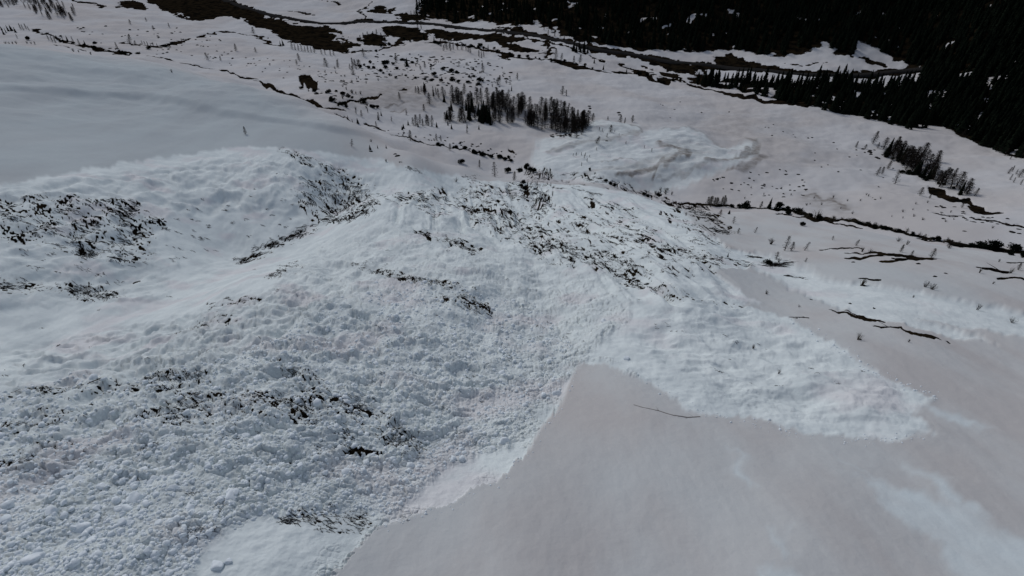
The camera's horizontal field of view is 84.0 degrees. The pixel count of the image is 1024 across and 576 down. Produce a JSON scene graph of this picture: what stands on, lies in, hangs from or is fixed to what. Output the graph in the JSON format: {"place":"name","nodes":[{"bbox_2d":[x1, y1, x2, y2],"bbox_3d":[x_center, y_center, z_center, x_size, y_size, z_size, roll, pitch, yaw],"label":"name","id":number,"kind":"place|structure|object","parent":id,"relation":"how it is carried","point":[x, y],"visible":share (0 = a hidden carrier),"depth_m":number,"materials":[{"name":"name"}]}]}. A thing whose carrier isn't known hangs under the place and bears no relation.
{"place":"outdoors","nodes":[
{"label":"outdoors","id":0,"kind":"place"},
{"bbox_2d":[0,0,1023,575],"bbox_3d":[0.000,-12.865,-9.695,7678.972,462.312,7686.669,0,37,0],"label":"ground","id":1,"kind":"structure","parent":0,"point":[608,476],"depth_m":115.04,"materials":[{"name":"snow"}]},
{"bbox_2d":[143,546,151,555],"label":"snow block","id":2,"kind":"object","parent":1,"relation":"on","point":[147,550],"depth_m":43.88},
{"bbox_2d":[210,560,223,570],"bbox_3d":[-22.852,21.534,44.108,1.041,0.736,0.979,-9,24,-10],"label":"snow block","id":3,"kind":"object","parent":1,"relation":"on","point":[216,565],"depth_m":43.82,"materials":[{"name":"snow"}]},
{"bbox_2d":[224,558,231,564],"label":"snow block","id":4,"kind":"object","parent":1,"relation":"on","point":[228,561],"depth_m":44.26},
{"bbox_2d":[0,150,864,533],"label":"brushwood","id":5,"kind":"object","parent":1,"relation":"on","point":[244,260],"visible":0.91,"depth_m":154.01,"materials":[{"name":"brown wood"}]},
{"bbox_2d":[446,106,455,120],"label":"larch tree","id":6,"kind":"object","parent":1,"relation":"on","point":[450,113],"visible":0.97,"depth_m":465.14,"materials":[{"name":"grey plant"}]},
{"bbox_2d":[449,85,454,101],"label":"larch tree","id":7,"kind":"object","parent":1,"relation":"on","point":[451,91],"visible":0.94,"depth_m":503.04,"materials":[{"name":"grey plant"}]},
{"bbox_2d":[452,87,459,104],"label":"larch tree","id":8,"kind":"object","parent":1,"relation":"on","point":[458,89],"visible":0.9,"depth_m":500.63,"materials":[{"name":"grey plant"}]},
{"bbox_2d":[457,108,462,121],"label":"larch tree","id":9,"kind":"object","parent":1,"relation":"on","point":[459,114],"visible":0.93,"depth_m":466.19,"materials":[{"name":"grey plant"}]},
{"bbox_2d":[458,91,464,106],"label":"larch tree","id":10,"kind":"object","parent":1,"relation":"on","point":[461,99],"visible":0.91,"depth_m":493.88,"materials":[{"name":"grey plant"}]},
{"bbox_2d":[458,108,467,122],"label":"larch tree","id":11,"kind":"object","parent":1,"relation":"on","point":[462,112],"visible":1,"depth_m":462.30,"materials":[{"name":"grey plant"}]},
{"bbox_2d":[466,94,470,107],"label":"larch tree","id":12,"kind":"object","parent":1,"relation":"on","point":[468,98],"visible":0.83,"depth_m":489.60,"materials":[{"name":"grey plant"}]},
{"bbox_2d":[0,277,938,575],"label":"snow rubble","id":13,"kind":"object","parent":1,"relation":"on","point":[64,515],"visible":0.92,"depth_m":57.82,"materials":[{"name":"snow"}]},
{"bbox_2d":[0,514,11,523],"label":"snow block","id":14,"kind":"object","parent":13,"relation":"on","point":[6,517],"depth_m":47.56,"materials":[{"name":"snow"}]},
{"bbox_2d":[20,551,44,564],"bbox_3d":[-36.603,20.594,43.431,1.272,0.929,1.568,19,28,9],"label":"snow block","id":15,"kind":"object","parent":13,"relation":"on","point":[30,559],"depth_m":43.03,"materials":[{"name":"snow"}]},
{"bbox_2d":[37,494,46,498],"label":"snow block","id":16,"kind":"object","parent":13,"relation":"on","point":[40,496],"depth_m":51.33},
{"bbox_2d":[44,505,58,514],"bbox_3d":[-39.150,19.038,48.201,1.004,0.670,1.067,20,54,4],"label":"snow block","id":17,"kind":"object","parent":13,"relation":"on","point":[50,509],"depth_m":48.15,"materials":[{"name":"snow"}]},
{"bbox_2d":[50,488,60,494],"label":"snow block","id":18,"kind":"object","parent":13,"relation":"on","point":[57,491],"depth_m":51.49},
{"bbox_2d":[60,499,66,505],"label":"snow block","id":19,"kind":"object","parent":13,"relation":"on","point":[63,502],"depth_m":49.12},
{"bbox_2d":[60,469,67,475],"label":"snow block","id":20,"kind":"object","parent":13,"relation":"on","point":[63,472],"depth_m":55.33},
{"bbox_2d":[64,474,73,478],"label":"snow block","id":21,"kind":"object","parent":13,"relation":"on","point":[70,476],"depth_m":54.54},
{"bbox_2d":[64,539,74,546],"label":"snow block","id":22,"kind":"object","parent":13,"relation":"on","point":[71,541],"depth_m":45.00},
{"bbox_2d":[70,525,76,530],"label":"snow block","id":23,"kind":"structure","parent":13,"relation":"on","point":[73,527],"depth_m":46.37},
{"bbox_2d":[72,475,84,482],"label":"snow block","id":24,"kind":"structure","parent":13,"relation":"on","point":[78,477],"depth_m":54.03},
{"bbox_2d":[72,522,90,531],"bbox_3d":[-35.402,19.664,46.747,1.350,0.722,1.129,0,26,8],"label":"snow block","id":25,"kind":"object","parent":13,"relation":"on","point":[81,527],"depth_m":46.49,"materials":[{"name":"snow"}]},
{"bbox_2d":[78,550,86,556],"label":"snow block","id":26,"kind":"object","parent":13,"relation":"on","point":[82,553],"depth_m":43.60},
{"bbox_2d":[83,526,93,532],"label":"snow block","id":27,"kind":"object","parent":13,"relation":"on","point":[89,529],"depth_m":46.37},
{"bbox_2d":[86,536,97,544],"bbox_3d":[-33.517,20.200,45.302,0.723,0.612,1.078,-1,19,-18],"label":"snow block","id":28,"kind":"object","parent":13,"relation":"on","point":[88,540],"depth_m":45.23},
{"bbox_2d":[91,504,100,510],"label":"snow block","id":29,"kind":"object","parent":13,"relation":"on","point":[95,507],"depth_m":48.56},
{"bbox_2d":[95,483,104,489],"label":"snow block","id":30,"kind":"object","parent":13,"relation":"on","point":[100,486],"depth_m":51.77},
{"bbox_2d":[117,517,126,525],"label":"snow block","id":31,"kind":"object","parent":13,"relation":"on","point":[121,521],"depth_m":46.97,"materials":[{"name":"snow"}]},
{"bbox_2d":[113,504,132,511],"bbox_3d":[-33.461,18.968,48.962,1.498,0.748,0.998,-8,38,-11],"label":"snow block","id":32,"kind":"object","parent":13,"relation":"on","point":[126,507],"depth_m":48.75,"materials":[{"name":"snow"}]},
{"bbox_2d":[126,491,143,503],"bbox_3d":[-33.389,18.734,50.102,1.642,1.125,1.459,-21,35,-15],"label":"snow block","id":33,"kind":"object","parent":13,"relation":"on","point":[134,496],"depth_m":49.96,"materials":[{"name":"snow"}]},
{"bbox_2d":[142,499,148,506],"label":"snow block","id":34,"kind":"object","parent":13,"relation":"on","point":[145,502],"depth_m":48.99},
{"bbox_2d":[154,519,162,525],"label":"snow block","id":35,"kind":"object","parent":13,"relation":"on","point":[158,522],"depth_m":47.10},
{"bbox_2d":[169,484,177,491],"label":"snow block","id":36,"kind":"object","parent":13,"relation":"on","point":[174,486],"depth_m":50.66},
{"bbox_2d":[178,532,186,537],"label":"snow block","id":37,"kind":"object","parent":13,"relation":"on","point":[182,534],"depth_m":45.63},
{"bbox_2d":[186,504,194,509],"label":"snow block","id":38,"kind":"object","parent":13,"relation":"on","point":[190,506],"depth_m":48.47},
{"bbox_2d":[187,509,194,515],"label":"snow block","id":39,"kind":"object","parent":13,"relation":"on","point":[192,511],"depth_m":47.84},
{"bbox_2d":[225,489,237,500],"bbox_3d":[-24.615,18.378,50.120,1.164,0.720,1.411,6,38,-22],"label":"snow block","id":40,"kind":"object","parent":13,"relation":"on","point":[229,494],"depth_m":49.83,"materials":[{"name":"snow"}]},
{"bbox_2d":[295,462,302,469],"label":"snow block","id":41,"kind":"object","parent":13,"relation":"on","point":[300,465],"depth_m":55.13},
{"bbox_2d":[552,390,560,395],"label":"snow block","id":42,"kind":"object","parent":13,"relation":"on","point":[557,392],"depth_m":77.42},
{"bbox_2d":[471,106,478,118],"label":"larch tree","id":43,"kind":"object","parent":1,"relation":"on","point":[475,107],"visible":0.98,"depth_m":466.73,"materials":[{"name":"grey plant"}]},
{"bbox_2d":[473,88,480,103],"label":"larch tree","id":44,"kind":"object","parent":1,"relation":"on","point":[477,94],"visible":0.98,"depth_m":502.27,"materials":[{"name":"grey plant"}]},
{"bbox_2d":[484,87,490,103],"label":"larch tree","id":45,"kind":"object","parent":1,"relation":"on","point":[486,96],"visible":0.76,"depth_m":499.59,"materials":[{"name":"grey plant"}]},
{"bbox_2d":[490,91,496,109],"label":"larch tree","id":46,"kind":"object","parent":1,"relation":"on","point":[493,93],"visible":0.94,"depth_m":489.73,"materials":[{"name":"grey plant"}]},
{"bbox_2d":[493,106,497,119],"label":"larch tree","id":47,"kind":"object","parent":1,"relation":"on","point":[495,117],"visible":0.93,"depth_m":466.12,"materials":[{"name":"grey plant"}]},
{"bbox_2d":[495,92,503,108],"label":"larch tree","id":48,"kind":"object","parent":1,"relation":"on","point":[499,97],"visible":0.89,"depth_m":490.03,"materials":[{"name":"grey plant"}]},
{"bbox_2d":[496,109,503,122],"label":"larch tree","id":49,"kind":"object","parent":1,"relation":"on","point":[500,117],"visible":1,"depth_m":461.70,"materials":[{"name":"grey plant"}]},
{"bbox_2d":[500,90,504,107],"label":"larch tree","id":50,"kind":"object","parent":1,"relation":"on","point":[503,94],"visible":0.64,"depth_m":495.17,"materials":[{"name":"grey plant"}]},
{"bbox_2d":[499,437,509,444],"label":"snow block","id":51,"kind":"object","parent":1,"relation":"on","point":[503,440],"depth_m":64.08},
{"bbox_2d":[507,99,512,112],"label":"larch tree","id":52,"kind":"object","parent":1,"relation":"on","point":[510,100],"visible":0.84,"depth_m":481.25,"materials":[{"name":"grey plant"}]},
{"bbox_2d":[0,0,1023,205],"bbox_3d":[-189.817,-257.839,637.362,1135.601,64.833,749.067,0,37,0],"label":"larch trees","id":53,"kind":"object","parent":1,"relation":"on","point":[417,89],"visible":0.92,"depth_m":685.62,"materials":[{"name":"plant"}]},
{"bbox_2d":[514,93,520,106],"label":"larch tree","id":54,"kind":"object","parent":1,"relation":"on","point":[518,97],"visible":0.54,"depth_m":492.03,"materials":[{"name":"grey plant"}]},
{"bbox_2d":[516,102,521,116],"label":"larch tree","id":55,"kind":"object","parent":1,"relation":"on","point":[519,109],"visible":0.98,"depth_m":479.14,"materials":[{"name":"grey plant"}]},
{"bbox_2d":[518,97,524,112],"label":"larch tree","id":56,"kind":"object","parent":1,"relation":"on","point":[523,110],"visible":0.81,"depth_m":486.70,"materials":[{"name":"grey plant"}]},
{"bbox_2d":[528,110,536,125],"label":"larch tree","id":57,"kind":"object","parent":1,"relation":"on","point":[531,111],"visible":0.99,"depth_m":462.15,"materials":[{"name":"grey plant"}]},
{"bbox_2d":[531,111,535,126],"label":"larch tree","id":58,"kind":"object","parent":1,"relation":"on","point":[534,116],"visible":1,"depth_m":461.47,"materials":[{"name":"grey plant"}]},
{"bbox_2d":[538,97,544,111],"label":"larch tree","id":59,"kind":"object","parent":1,"relation":"on","point":[541,103],"visible":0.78,"depth_m":490.87,"materials":[{"name":"grey plant"}]},
{"bbox_2d":[541,105,548,119],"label":"larch tree","id":60,"kind":"object","parent":1,"relation":"on","point":[543,110],"visible":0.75,"depth_m":473.68,"materials":[{"name":"grey plant"}]},
{"bbox_2d":[542,113,547,127],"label":"larch tree","id":61,"kind":"object","parent":1,"relation":"on","point":[545,115],"visible":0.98,"depth_m":459.25,"materials":[{"name":"grey plant"}]},
{"bbox_2d":[77,25,1015,225],"bbox_3d":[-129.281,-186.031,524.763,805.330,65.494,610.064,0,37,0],"label":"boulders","id":62,"kind":"object","parent":1,"relation":"on","point":[470,82],"visible":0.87,"depth_m":572.26,"materials":[{"name":"stone"}]},
{"bbox_2d":[546,96,552,112],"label":"larch tree","id":63,"kind":"object","parent":1,"relation":"on","point":[550,98],"visible":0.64,"depth_m":493.82,"materials":[{"name":"grey plant"}]},
{"bbox_2d":[547,112,554,128],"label":"larch tree","id":64,"kind":"object","parent":1,"relation":"on","point":[550,115],"visible":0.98,"depth_m":456.06,"materials":[{"name":"grey plant"}]},
{"bbox_2d":[549,101,556,114],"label":"larch tree","id":65,"kind":"object","parent":1,"relation":"on","point":[553,102],"visible":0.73,"depth_m":474.32,"materials":[{"name":"grey plant"}]},
{"bbox_2d":[551,102,560,115],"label":"larch tree","id":66,"kind":"object","parent":1,"relation":"on","point":[555,108],"visible":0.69,"depth_m":471.56,"materials":[{"name":"grey plant"}]},
{"bbox_2d":[556,116,562,132],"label":"larch tree","id":67,"kind":"object","parent":1,"relation":"on","point":[559,119],"visible":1,"depth_m":448.17,"materials":[{"name":"grey plant"}]},
{"bbox_2d":[585,110,593,125],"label":"larch tree","id":68,"kind":"object","parent":1,"relation":"on","point":[589,116],"visible":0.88,"depth_m":451.22,"materials":[{"name":"grey plant"}]},
{"bbox_2d":[636,405,699,417],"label":"snow crack","id":69,"kind":"object","parent":1,"relation":"on","point":[671,414],"visible":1,"depth_m":67.86,"materials":[{"name":"snow"}]},
{"bbox_2d":[415,0,1023,153],"bbox_3d":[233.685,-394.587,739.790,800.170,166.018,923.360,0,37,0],"label":"forest","id":70,"kind":"object","parent":1,"relation":"on","point":[996,54],"visible":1,"depth_m":662.97,"materials":[{"name":"plant"}]},
{"bbox_2d":[742,200,750,208],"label":"dwarf pine","id":71,"kind":"object","parent":1,"relation":"on","point":[746,205],"visible":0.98,"depth_m":325.13,"materials":[{"name":"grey plant"}]},
{"bbox_2d":[763,259,772,263],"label":"dwarf pine","id":72,"kind":"object","parent":1,"relation":"on","point":[767,261],"visible":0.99,"depth_m":156.59,"materials":[{"name":"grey plant"}]},
{"bbox_2d":[775,202,784,207],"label":"dwarf pine","id":73,"kind":"object","parent":1,"relation":"on","point":[778,204],"visible":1,"depth_m":317.95,"materials":[{"name":"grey plant"}]},
{"bbox_2d":[792,207,803,214],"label":"dwarf pine","id":74,"kind":"object","parent":1,"relation":"on","point":[796,210],"visible":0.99,"depth_m":304.38,"materials":[{"name":"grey plant"}]},
{"bbox_2d":[871,131,879,143],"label":"larch tree","id":75,"kind":"object","parent":1,"relation":"on","point":[876,135],"visible":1,"depth_m":430.70,"materials":[{"name":"grey plant"}]},
{"bbox_2d":[881,137,890,148],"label":"larch tree","id":76,"kind":"object","parent":1,"relation":"on","point":[887,138],"visible":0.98,"depth_m":422.93,"materials":[{"name":"grey plant"}]},
{"bbox_2d":[878,321,898,328],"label":"fallen trunk","id":77,"kind":"object","parent":1,"relation":"on","point":[885,326],"visible":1,"depth_m":95.97,"materials":[{"name":"brown wood"}]},
{"bbox_2d":[883,138,894,155],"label":"conifer tree","id":78,"kind":"object","parent":1,"relation":"on","point":[889,148],"visible":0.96,"depth_m":413.47,"materials":[{"name":"grey plant"}]},
{"bbox_2d":[886,139,902,155],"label":"larch tree","id":79,"kind":"object","parent":1,"relation":"on","point":[896,146],"visible":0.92,"depth_m":410.85,"materials":[{"name":"grey plant"}]},
{"bbox_2d":[890,143,903,158],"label":"larch tree","id":80,"kind":"object","parent":1,"relation":"on","point":[899,147],"visible":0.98,"depth_m":406.78,"materials":[{"name":"grey plant"}]},
{"bbox_2d":[899,148,911,162],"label":"larch tree","id":81,"kind":"object","parent":1,"relation":"on","point":[908,151],"visible":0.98,"depth_m":396.79,"materials":[{"name":"grey plant"}]},
{"bbox_2d":[901,148,914,163],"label":"larch tree","id":82,"kind":"object","parent":1,"relation":"on","point":[913,151],"visible":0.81,"depth_m":395.13,"materials":[{"name":"grey plant"}]},
{"bbox_2d":[903,158,912,169],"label":"larch tree","id":83,"kind":"object","parent":1,"relation":"on","point":[908,164],"visible":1,"depth_m":390.79,"materials":[{"name":"grey plant"}]},
{"bbox_2d":[906,151,919,167],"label":"larch tree","id":84,"kind":"object","parent":1,"relation":"on","point":[916,155],"visible":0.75,"depth_m":390.60,"materials":[{"name":"grey plant"}]},
{"bbox_2d":[909,158,919,169],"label":"larch tree","id":85,"kind":"object","parent":1,"relation":"on","point":[916,160],"visible":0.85,"depth_m":388.56,"materials":[{"name":"grey plant"}]},
{"bbox_2d":[913,160,921,174],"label":"conifer tree","id":86,"kind":"object","parent":1,"relation":"on","point":[917,168],"visible":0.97,"depth_m":378.60,"materials":[{"name":"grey plant"}]},
{"bbox_2d":[911,153,925,166],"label":"larch tree","id":87,"kind":"object","parent":1,"relation":"on","point":[921,156],"visible":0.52,"depth_m":390.00,"materials":[{"name":"grey plant"}]},
{"bbox_2d":[914,146,923,156],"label":"larch tree","id":88,"kind":"object","parent":1,"relation":"on","point":[919,150],"visible":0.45,"depth_m":398.29,"materials":[{"name":"grey plant"}]},
{"bbox_2d":[921,142,931,154],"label":"larch tree","id":89,"kind":"object","parent":1,"relation":"on","point":[927,145],"visible":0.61,"depth_m":416.02,"materials":[{"name":"grey plant"}]},
{"bbox_2d":[924,149,930,162],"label":"larch tree","id":90,"kind":"object","parent":1,"relation":"on","point":[929,153],"visible":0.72,"depth_m":401.12,"materials":[{"name":"grey plant"}]},
{"bbox_2d":[925,169,931,180],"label":"conifer tree","id":91,"kind":"object","parent":1,"relation":"on","point":[927,176],"visible":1,"depth_m":362.46,"materials":[{"name":"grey plant"}]},
{"bbox_2d":[925,153,935,169],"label":"larch tree","id":92,"kind":"object","parent":1,"relation":"on","point":[933,154],"visible":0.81,"depth_m":384.85,"materials":[{"name":"grey plant"}]},
{"bbox_2d":[926,162,936,174],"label":"larch tree","id":93,"kind":"object","parent":1,"relation":"on","point":[933,165],"visible":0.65,"depth_m":369.36,"materials":[{"name":"grey plant"}]},
{"bbox_2d":[931,164,941,179],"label":"larch tree","id":94,"kind":"object","parent":1,"relation":"on","point":[938,168],"visible":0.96,"depth_m":360.30,"materials":[{"name":"grey plant"}]},
{"bbox_2d":[934,150,943,161],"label":"larch tree","id":95,"kind":"object","parent":1,"relation":"on","point":[941,151],"visible":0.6,"depth_m":408.48,"materials":[{"name":"grey plant"}]},
{"bbox_2d":[935,170,948,186],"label":"larch tree","id":96,"kind":"object","parent":1,"relation":"on","point":[945,172],"visible":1,"depth_m":341.79,"materials":[{"name":"grey plant"}]},
{"bbox_2d":[944,169,954,183],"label":"larch tree","id":97,"kind":"object","parent":1,"relation":"on","point":[952,171],"visible":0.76,"depth_m":346.39,"materials":[{"name":"grey plant"}]},
{"bbox_2d":[943,173,957,188],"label":"larch tree","id":98,"kind":"object","parent":1,"relation":"on","point":[953,177],"visible":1,"depth_m":336.69,"materials":[{"name":"grey plant"}]},
{"bbox_2d":[952,171,967,185],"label":"larch tree","id":99,"kind":"object","parent":1,"relation":"on","point":[959,179],"visible":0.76,"depth_m":337.71,"materials":[{"name":"grey plant"}]},
{"bbox_2d":[955,179,964,189],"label":"larch tree","id":100,"kind":"object","parent":1,"relation":"on","point":[962,182],"visible":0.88,"depth_m":334.20,"materials":[{"name":"grey plant"}]},
{"bbox_2d":[956,180,966,194],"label":"conifer tree","id":101,"kind":"object","parent":1,"relation":"on","point":[960,192],"visible":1,"depth_m":326.96,"materials":[{"name":"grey plant"}]},
{"bbox_2d":[964,182,974,194],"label":"larch tree","id":102,"kind":"object","parent":1,"relation":"on","point":[967,191],"visible":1,"depth_m":325.40,"materials":[{"name":"grey plant"}]},
{"bbox_2d":[963,177,975,192],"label":"larch tree","id":103,"kind":"object","parent":1,"relation":"on","point":[971,178],"visible":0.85,"depth_m":326.21,"materials":[{"name":"grey plant"}]},
{"bbox_2d":[968,242,977,247],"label":"dwarf pine","id":104,"kind":"object","parent":1,"relation":"on","point":[971,245],"visible":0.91,"depth_m":229.09,"materials":[{"name":"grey plant"}]},
{"bbox_2d":[974,241,988,249],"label":"dwarf pine","id":105,"kind":"object","parent":1,"relation":"on","point":[981,245],"visible":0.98,"depth_m":227.81,"materials":[{"name":"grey plant"}]},
{"bbox_2d":[985,239,1003,250],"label":"dwarf pine","id":106,"kind":"object","parent":1,"relation":"on","point":[996,244],"visible":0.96,"depth_m":229.91,"materials":[{"name":"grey plant"}]},
{"bbox_2d":[982,264,1008,272],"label":"fallen trunk","id":107,"kind":"object","parent":1,"relation":"on","point":[996,269],"visible":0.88,"depth_m":140.38,"materials":[{"name":"brown wood"}]},
{"bbox_2d":[1006,242,1023,250],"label":"dwarf pine","id":108,"kind":"object","parent":1,"relation":"on","point":[1015,247],"visible":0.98,"depth_m":226.41,"materials":[{"name":"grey plant"}]},
{"bbox_2d":[1013,141,1023,155],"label":"conifer tree","id":109,"kind":"object","parent":1,"relation":"on","point":[1021,145],"visible":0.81,"depth_m":415.77,"materials":[{"name":"grey plant"}]},
{"bbox_2d":[1017,147,1023,157],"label":"conifer tree","id":110,"kind":"object","parent":1,"relation":"on","point":[1020,153],"visible":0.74,"depth_m":406.21,"materials":[{"name":"grey plant"}]},
{"bbox_2d":[222,0,922,77],"bbox_3d":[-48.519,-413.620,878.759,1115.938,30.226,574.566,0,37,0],"label":"road","id":111,"kind":"structure","parent":0,"point":[899,71],"depth_m":771.70,"materials":[{"name":"snow"}]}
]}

